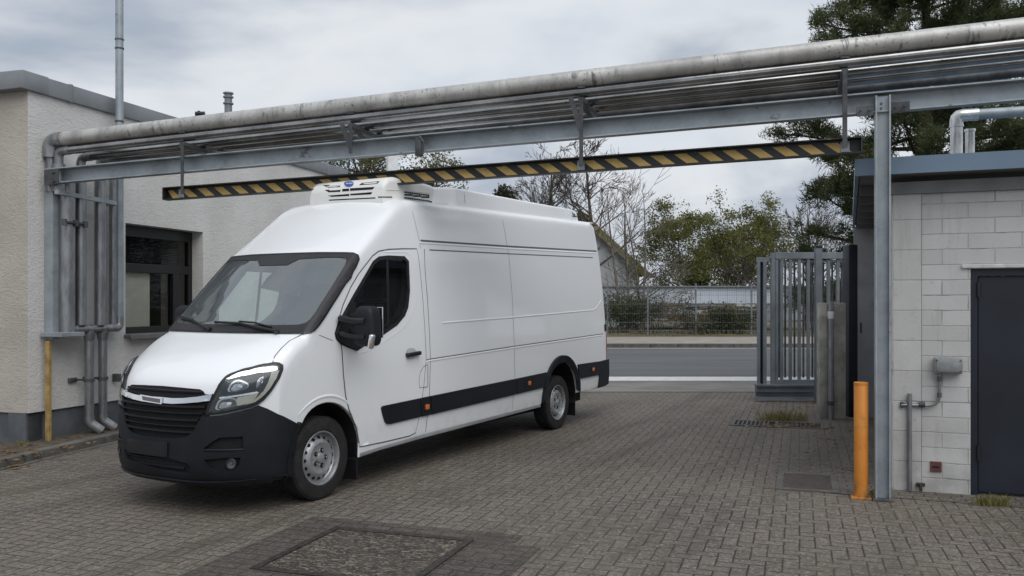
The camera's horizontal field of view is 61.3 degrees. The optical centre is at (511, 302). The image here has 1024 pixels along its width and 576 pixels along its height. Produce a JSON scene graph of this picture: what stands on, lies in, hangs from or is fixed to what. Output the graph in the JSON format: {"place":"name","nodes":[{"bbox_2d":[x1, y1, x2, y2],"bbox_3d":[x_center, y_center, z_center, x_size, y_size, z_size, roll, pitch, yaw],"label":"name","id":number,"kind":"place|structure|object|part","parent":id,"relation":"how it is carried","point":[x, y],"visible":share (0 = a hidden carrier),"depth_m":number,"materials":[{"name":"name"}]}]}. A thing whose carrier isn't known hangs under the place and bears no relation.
{"place":"outdoors","nodes":[
{"label":"outdoors","id":0,"kind":"place"},
{"bbox_2d":[0,426,118,456],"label":"planting strip","id":1,"kind":"object","parent":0,"point":[55,440],"visible":0.1,"depth_m":9.65,"materials":[{"name":"soil"}]},
{"bbox_2d":[13,440,30,446],"bbox_3d":[-5.336,1.532,9.424,0.210,0.076,0.144,0,0,17],"label":"weed tuft","id":2,"kind":"object","parent":1,"relation":"on","point":[22,443],"visible":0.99,"depth_m":9.41,"materials":[{"name":"green plant"}]},
{"bbox_2d":[45,341,51,440],"bbox_3d":[-5.243,1.006,9.777,0.052,1.128,0.045,0,0,17],"label":"timber prop","id":3,"kind":"object","parent":1,"relation":"on","point":[48,390],"visible":1,"depth_m":9.76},
{"bbox_2d":[0,392,1023,575],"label":"yard paving","id":4,"kind":"structure","parent":0,"point":[616,484],"depth_m":6.87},
{"bbox_2d":[0,441,95,469],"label":"fallen leaves","id":5,"kind":"object","parent":4,"relation":"on","point":[35,452],"visible":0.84,"depth_m":8.95,"materials":[{"name":"brown plant"}]},
{"bbox_2d":[0,440,117,469],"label":"gutter strip","id":6,"kind":"object","parent":4,"relation":"on","point":[49,457],"depth_m":9.22,"materials":[{"name":"concrete"}]},
{"bbox_2d":[0,431,118,467],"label":"yard kerb","id":7,"kind":"structure","parent":4,"relation":"on","point":[79,443],"depth_m":9.31,"materials":[{"name":"concrete"}]},
{"bbox_2d":[0,70,347,442],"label":"rendered building","id":8,"kind":"structure","parent":4,"relation":"on","point":[177,253],"depth_m":10.58,"materials":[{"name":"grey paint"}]},
{"bbox_2d":[40,183,116,336],"bbox_3d":[-5.054,-0.499,10.174,0.307,1.785,0.946,0,0,16],"label":"insulated riser","id":9,"kind":"object","parent":8,"relation":"attached to","point":[68,223],"visible":0.88,"depth_m":9.87,"materials":[{"name":"metal"}]},
{"bbox_2d":[68,331,104,433],"bbox_3d":[-5.036,0.960,10.234,0.399,1.242,0.155,0,0,-15],"label":"downpipe","id":10,"kind":"object","parent":8,"relation":"attached to","point":[90,422],"visible":0.99,"depth_m":10.20,"materials":[{"name":"metal"}]},
{"bbox_2d":[69,0,123,332],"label":"vent stack","id":11,"kind":"object","parent":8,"relation":"attached to","point":[119,69],"visible":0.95,"depth_m":10.71,"materials":[{"name":"metal"}]},
{"bbox_2d":[83,330,117,430],"bbox_3d":[-4.985,0.960,10.464,0.399,1.242,0.155,0,0,-15],"label":"downpipe","id":12,"kind":"object","parent":8,"relation":"attached to","point":[109,424],"visible":0.82,"depth_m":10.43,"materials":[{"name":"metal"}]},
{"bbox_2d":[112,373,120,381],"bbox_3d":[-4.922,0.948,10.831,0.170,0.100,0.050,0,0,17],"label":"wall bracket","id":13,"kind":"object","parent":8,"relation":"attached to","point":[116,377],"depth_m":10.82,"materials":[{"name":"grey metal"}]},
{"bbox_2d":[124,225,191,338],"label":"window","id":14,"kind":"structure","parent":8,"relation":"in","point":[144,268],"depth_m":11.99,"materials":[{"name":"black glass"}]},
{"bbox_2d":[180,517,539,575],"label":"manhole surround","id":15,"kind":"object","parent":4,"relation":"on","point":[488,554],"visible":1,"depth_m":5.67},
{"bbox_2d":[249,526,473,575],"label":"manhole cover","id":16,"kind":"object","parent":15,"relation":"in","point":[339,551],"visible":1,"depth_m":5.58,"materials":[{"name":"metal"}]},
{"bbox_2d":[117,177,608,499],"bbox_3d":[-1.047,0.179,9.817,2.410,2.922,7.150,0,0,29],"label":"delivery van","id":17,"kind":"object","parent":4,"relation":"on","point":[400,314],"visible":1,"depth_m":8.12,"materials":[{"name":"white paint"}]},
{"bbox_3d":[-2.631,0.379,8.658,0.115,1.782,1.334,0,0,29],"label":"door","id":18,"kind":"part","parent":17,"relation":"part of","materials":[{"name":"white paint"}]},
{"bbox_3d":[-1.184,0.379,7.865,0.139,1.782,1.334,0,0,29],"label":"door","id":19,"kind":"part","parent":17,"relation":"part of","materials":[{"name":"white paint"}]},
{"bbox_2d":[386,155,397,170],"bbox_3d":[-2.147,-0.742,15.500,0.260,4.763,0.260,0,0,-17],"label":"white mast","id":20,"kind":"object","parent":4,"relation":"on","point":[391,163],"depth_m":15.41,"materials":[{"name":"metal"}]},
{"bbox_2d":[44,56,1023,502],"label":"pipe gantry","id":21,"kind":"object","parent":4,"relation":"on","point":[844,106],"visible":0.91,"depth_m":7.75,"materials":[{"name":"metal"}]},
{"bbox_2d":[162,136,863,200],"bbox_3d":[-0.397,-1.238,8.269,7.007,0.286,0.085,0,0,17],"label":"height barrier","id":22,"kind":"object","parent":21,"relation":"attached to","point":[733,154],"visible":0.91,"depth_m":8.04,"materials":[{"name":"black metal"}]},
{"bbox_2d":[43,17,1023,191],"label":"insulated pipe","id":23,"kind":"object","parent":21,"relation":"on","point":[897,41],"visible":0.93,"depth_m":7.99,"materials":[{"name":"metal"}]},
{"bbox_2d":[52,37,1023,191],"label":"steel pipe","id":24,"kind":"object","parent":21,"relation":"on","point":[959,50],"visible":0.98,"depth_m":8.02,"materials":[{"name":"metal"}]},
{"bbox_2d":[75,50,1023,324],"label":"steel pipe","id":25,"kind":"object","parent":21,"relation":"on","point":[477,114],"visible":0.79,"depth_m":8.58,"materials":[{"name":"metal"}]},
{"bbox_2d":[94,60,1023,324],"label":"steel pipe","id":26,"kind":"object","parent":21,"relation":"on","point":[99,259],"visible":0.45,"depth_m":8.80,"materials":[{"name":"metal"}]},
{"bbox_2d":[109,68,1023,323],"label":"steel pipe","id":27,"kind":"object","parent":21,"relation":"on","point":[977,77],"visible":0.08,"depth_m":8.56,"materials":[{"name":"metal"}]},
{"bbox_2d":[729,419,824,429],"bbox_3d":[3.532,1.635,11.544,1.200,0.020,0.545,0,0,18],"label":"drain grate","id":28,"kind":"object","parent":4,"relation":"on","point":[748,423],"visible":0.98,"depth_m":11.55,"materials":[{"name":"metal"}]},
{"bbox_2d":[755,409,810,421],"bbox_3d":[3.752,1.557,11.963,0.808,0.166,0.446,0,0,0],"label":"grass tuft","id":29,"kind":"object","parent":4,"relation":"on","point":[798,417],"visible":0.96,"depth_m":11.92,"materials":[{"name":"green plant"}]},
{"bbox_2d":[708,404,873,471],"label":"fallen leaves","id":30,"kind":"object","parent":4,"relation":"on","point":[781,424],"visible":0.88,"depth_m":11.30,"materials":[{"name":"brown plant"}]},
{"bbox_2d":[754,252,842,399],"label":"sliding gate","id":31,"kind":"structure","parent":4,"relation":"on","point":[789,388],"depth_m":14.28,"materials":[{"name":"grey metal"}]},
{"bbox_2d":[814,245,821,403],"bbox_3d":[4.939,0.365,13.950,0.105,2.550,0.105,0,0,0],"label":"gate post","id":32,"kind":"object","parent":4,"relation":"on","point":[817,273],"visible":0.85,"depth_m":13.90,"materials":[{"name":"grey metal"}]},
{"bbox_2d":[850,382,871,499],"bbox_3d":[2.921,1.154,7.235,0.160,0.973,0.130,0,0,18],"label":"bollard","id":33,"kind":"object","parent":4,"relation":"on","point":[860,440],"visible":1,"depth_m":7.19,"materials":[{"name":"orange metal"}]},
{"bbox_2d":[852,150,1023,494],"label":"block shed","id":34,"kind":"structure","parent":4,"relation":"on","point":[957,255],"depth_m":7.37,"materials":[{"name":"white brick"}]},
{"bbox_2d":[907,393,911,490],"bbox_3d":[3.435,1.212,7.468,0.037,0.841,0.037,0,0,0],"label":"standpipe","id":35,"kind":"object","parent":34,"relation":"attached to","point":[909,441],"visible":1,"depth_m":7.45,"materials":[{"name":"metal"}]},
{"bbox_2d":[916,482,924,490],"bbox_3d":[3.518,1.589,7.444,0.064,0.065,0.064,0,0,-23],"label":"wall tap","id":36,"kind":"object","parent":34,"relation":"attached to","point":[920,485],"depth_m":7.43,"materials":[{"name":"metal"}]},
{"bbox_2d":[900,357,962,407],"bbox_3d":[3.583,0.693,7.395,0.479,0.443,0.102,0,0,22],"label":"electrical box","id":37,"kind":"object","parent":34,"relation":"attached to","point":[948,365],"visible":1,"depth_m":7.33,"materials":[{"name":"metal"}]},
{"bbox_2d":[930,461,941,471],"bbox_3d":[3.640,1.413,7.422,0.088,0.088,0.019,0,0,21],"label":"wall plate","id":38,"kind":"object","parent":34,"relation":"attached to","point":[935,466],"depth_m":7.42,"materials":[{"name":"red plastic"}]},
{"bbox_2d":[964,128,975,152],"bbox_3d":[4.780,-1.510,9.026,0.110,0.590,0.110,0,0,0],"label":"flue pipe","id":39,"kind":"object","parent":34,"relation":"on","point":[969,140],"visible":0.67,"depth_m":8.99,"materials":[{"name":"metal"}]},
{"bbox_2d":[949,106,1023,153],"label":"flue pipe","id":40,"kind":"object","parent":34,"relation":"on","point":[958,118],"visible":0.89,"depth_m":8.72,"materials":[{"name":"metal"}]},
{"bbox_2d":[971,269,1023,494],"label":"door","id":41,"kind":"structure","parent":34,"relation":"in","point":[997,295],"depth_m":7.30,"materials":[{"name":"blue metal"}]},
{"bbox_2d":[0,0,1023,285],"label":"sky","id":42,"kind":"structure","parent":0,"point":[181,57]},
{"bbox_2d":[587,381,769,390],"bbox_3d":[5.000,1.644,17.175,70.000,0.001,2.850,0,0,0],"label":"concrete apron","id":43,"kind":"object","parent":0,"point":[680,386],"depth_m":16.84,"materials":[{"name":"grey concrete"}]},
{"bbox_2d":[606,348,813,376],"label":"road","id":44,"kind":"structure","parent":0,"point":[682,362],"depth_m":23.59,"materials":[{"name":"grey asphalt"}]},
{"bbox_2d":[324,153,433,173],"bbox_3d":[-4.854,-2.466,27.667,5.226,8.050,6.187,0,0,25],"label":"leafy tree","id":45,"kind":"object","parent":44,"relation":"on","point":[366,163],"visible":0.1,"depth_m":27.37,"materials":[{"name":"green plant"}]},
{"bbox_2d":[412,151,468,189],"bbox_3d":[-2.709,-2.002,29.599,3.387,7.115,3.846,0,0,0],"label":"leafy tree","id":46,"kind":"object","parent":44,"relation":"on","point":[436,164],"visible":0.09,"depth_m":29.56,"materials":[{"name":"green plant"}]},
{"bbox_2d":[609,377,813,380],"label":"road marking","id":47,"kind":"object","parent":44,"relation":"on","point":[683,378],"depth_m":18.54,"materials":[{"name":"white paint"}]},
{"bbox_2d":[606,322,813,336],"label":"verge","id":48,"kind":"structure","parent":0,"point":[666,328],"depth_m":39.81,"materials":[{"name":"green plant"}]},
{"bbox_2d":[492,183,522,199],"bbox_3d":[-0.096,-1.970,39.586,1.720,7.041,1.609,0,0,0],"label":"topiary tree","id":49,"kind":"object","parent":48,"relation":"on","point":[504,191],"visible":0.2,"depth_m":39.34,"materials":[{"name":"green plant"}]},
{"bbox_2d":[512,176,569,207],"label":"bare tree","id":50,"kind":"object","parent":48,"relation":"on","point":[531,184],"visible":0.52,"depth_m":43.91,"materials":[{"name":"brown plant"}]},
{"bbox_2d":[517,141,618,250],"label":"bare tree","id":51,"kind":"object","parent":48,"relation":"on","point":[565,181],"visible":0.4,"depth_m":45.84,"materials":[{"name":"brown plant"}]},
{"bbox_2d":[523,138,676,265],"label":"bare tree","id":52,"kind":"object","parent":48,"relation":"on","point":[588,184],"visible":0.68,"depth_m":45.75,"materials":[{"name":"brown plant"}]},
{"bbox_2d":[576,212,649,326],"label":"gabled house","id":53,"kind":"structure","parent":48,"relation":"on","point":[604,252],"depth_m":52.00,"materials":[{"name":"tile"}]},
{"bbox_2d":[603,275,655,333],"bbox_3d":[4.266,0.270,38.971,4.696,2.964,3.519,0,0,15],"label":"shrub","id":54,"kind":"object","parent":48,"relation":"on","point":[613,310],"visible":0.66,"depth_m":38.52,"materials":[{"name":"green plant"}]},
{"bbox_2d":[582,173,692,332],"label":"birch tree","id":55,"kind":"object","parent":48,"relation":"on","point":[625,249],"visible":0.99,"depth_m":41.09,"materials":[{"name":"plant"}]},
{"bbox_2d":[599,177,695,331],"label":"birch tree","id":56,"kind":"object","parent":48,"relation":"on","point":[635,272],"visible":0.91,"depth_m":41.86,"materials":[{"name":"plant"}]},
{"bbox_2d":[604,278,708,333],"bbox_3d":[6.662,0.224,39.176,6.400,2.696,3.306,0,0,0],"label":"shrub","id":57,"kind":"object","parent":48,"relation":"on","point":[662,310],"visible":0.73,"depth_m":38.77,"materials":[{"name":"green plant"}]},
{"bbox_2d":[622,194,732,328],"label":"leafy tree","id":58,"kind":"object","parent":48,"relation":"on","point":[686,232],"visible":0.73,"depth_m":46.73,"materials":[{"name":"green plant"}]},
{"bbox_2d":[602,283,813,335],"bbox_3d":[7.234,0.391,38.193,31.451,2.428,0.095,0,0,0],"label":"fence","id":59,"kind":"object","parent":48,"relation":"on","point":[659,290],"visible":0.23,"depth_m":38.16,"materials":[{"name":"grey metal"}]},
{"bbox_2d":[661,303,769,321],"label":"timber pile","id":60,"kind":"object","parent":48,"relation":"on","point":[734,306],"visible":0.25,"depth_m":40.56,"materials":[{"name":"black wood"}]},
{"bbox_2d":[602,287,834,319],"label":"long shed","id":61,"kind":"structure","parent":48,"relation":"on","point":[715,297],"depth_m":43.50,"materials":[{"name":"metal"}]},
{"bbox_2d":[683,298,769,333],"bbox_3d":[9.598,0.775,38.681,4.040,1.877,2.607,0,0,0],"label":"shrub","id":62,"kind":"object","parent":48,"relation":"on","point":[718,319],"visible":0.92,"depth_m":38.40,"materials":[{"name":"green plant"}]},
{"bbox_2d":[664,219,796,285],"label":"leafy tree","id":63,"kind":"object","parent":48,"relation":"on","point":[717,270],"visible":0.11,"depth_m":52.81,"materials":[{"name":"green plant"}]},
{"bbox_2d":[691,185,806,327],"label":"leafy tree","id":64,"kind":"object","parent":48,"relation":"on","point":[719,238],"visible":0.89,"depth_m":46.49,"materials":[{"name":"green plant"}]},
{"bbox_2d":[738,199,850,331],"bbox_3d":[13.600,-1.811,40.084,6.041,6.732,5.884,0,0,0],"label":"bare tree","id":65,"kind":"object","parent":48,"relation":"on","point":[799,210],"visible":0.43,"depth_m":39.94,"materials":[{"name":"plant"}]},
{"bbox_2d":[607,337,813,343],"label":"pavement","id":66,"kind":"structure","parent":0,"point":[677,340],"depth_m":33.87,"materials":[{"name":"grey concrete"}]},
{"bbox_2d":[654,320,801,323],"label":"terrain","id":67,"kind":"structure","parent":0,"point":[705,322],"depth_m":74.38,"materials":[{"name":"green plant"}]},
{"bbox_2d":[582,391,754,391],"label":"edging kerb","id":68,"kind":"structure","parent":67,"relation":"on","point":[668,391],"depth_m":15.79,"materials":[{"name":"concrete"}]},
{"bbox_2d":[607,343,813,347],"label":"kerb","id":69,"kind":"structure","parent":67,"relation":"on","point":[682,345],"depth_m":31.20,"materials":[{"name":"concrete"}]},
{"bbox_2d":[758,0,1023,313],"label":"pine tree","id":70,"kind":"object","parent":67,"relation":"on","point":[928,132],"visible":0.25,"depth_m":15.48,"materials":[{"name":"green plant"}]},
{"bbox_2d":[764,413,1023,506],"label":"row paving","id":71,"kind":"structure","parent":0,"point":[799,445],"depth_m":8.98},
{"bbox_2d":[775,471,839,493],"bbox_3d":[2.681,1.636,7.855,0.530,0.020,0.800,0,0,18],"label":"inspection cover","id":72,"kind":"object","parent":71,"relation":"on","point":[807,482],"visible":1,"depth_m":7.81,"materials":[{"name":"metal"}]},
{"bbox_2d":[817,301,845,419],"bbox_3d":[4.491,0.815,12.110,0.372,1.651,0.230,0,0,0],"label":"concrete post","id":73,"kind":"object","parent":71,"relation":"on","point":[831,360],"visible":1,"depth_m":12.11,"materials":[{"name":"concrete"}]},
{"bbox_2d":[843,245,861,416],"bbox_3d":[4.939,0.410,12.410,0.293,2.460,0.260,0,0,0],"label":"gate cabinet","id":74,"kind":"object","parent":71,"relation":"on","point":[850,276],"visible":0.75,"depth_m":12.30,"materials":[{"name":"black metal"}]},
{"bbox_2d":[968,493,1011,506],"bbox_3d":[3.863,1.596,7.002,0.398,0.088,0.231,0,0,0],"label":"grass tuft","id":75,"kind":"object","parent":71,"relation":"on","point":[993,500],"visible":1,"depth_m":6.96,"materials":[{"name":"green plant"}]},
{"bbox_2d":[975,77,1023,144],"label":"leafy tree","id":76,"kind":"object","parent":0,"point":[1000,122],"visible":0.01,"depth_m":21.48,"materials":[{"name":"green plant"}]}
]}

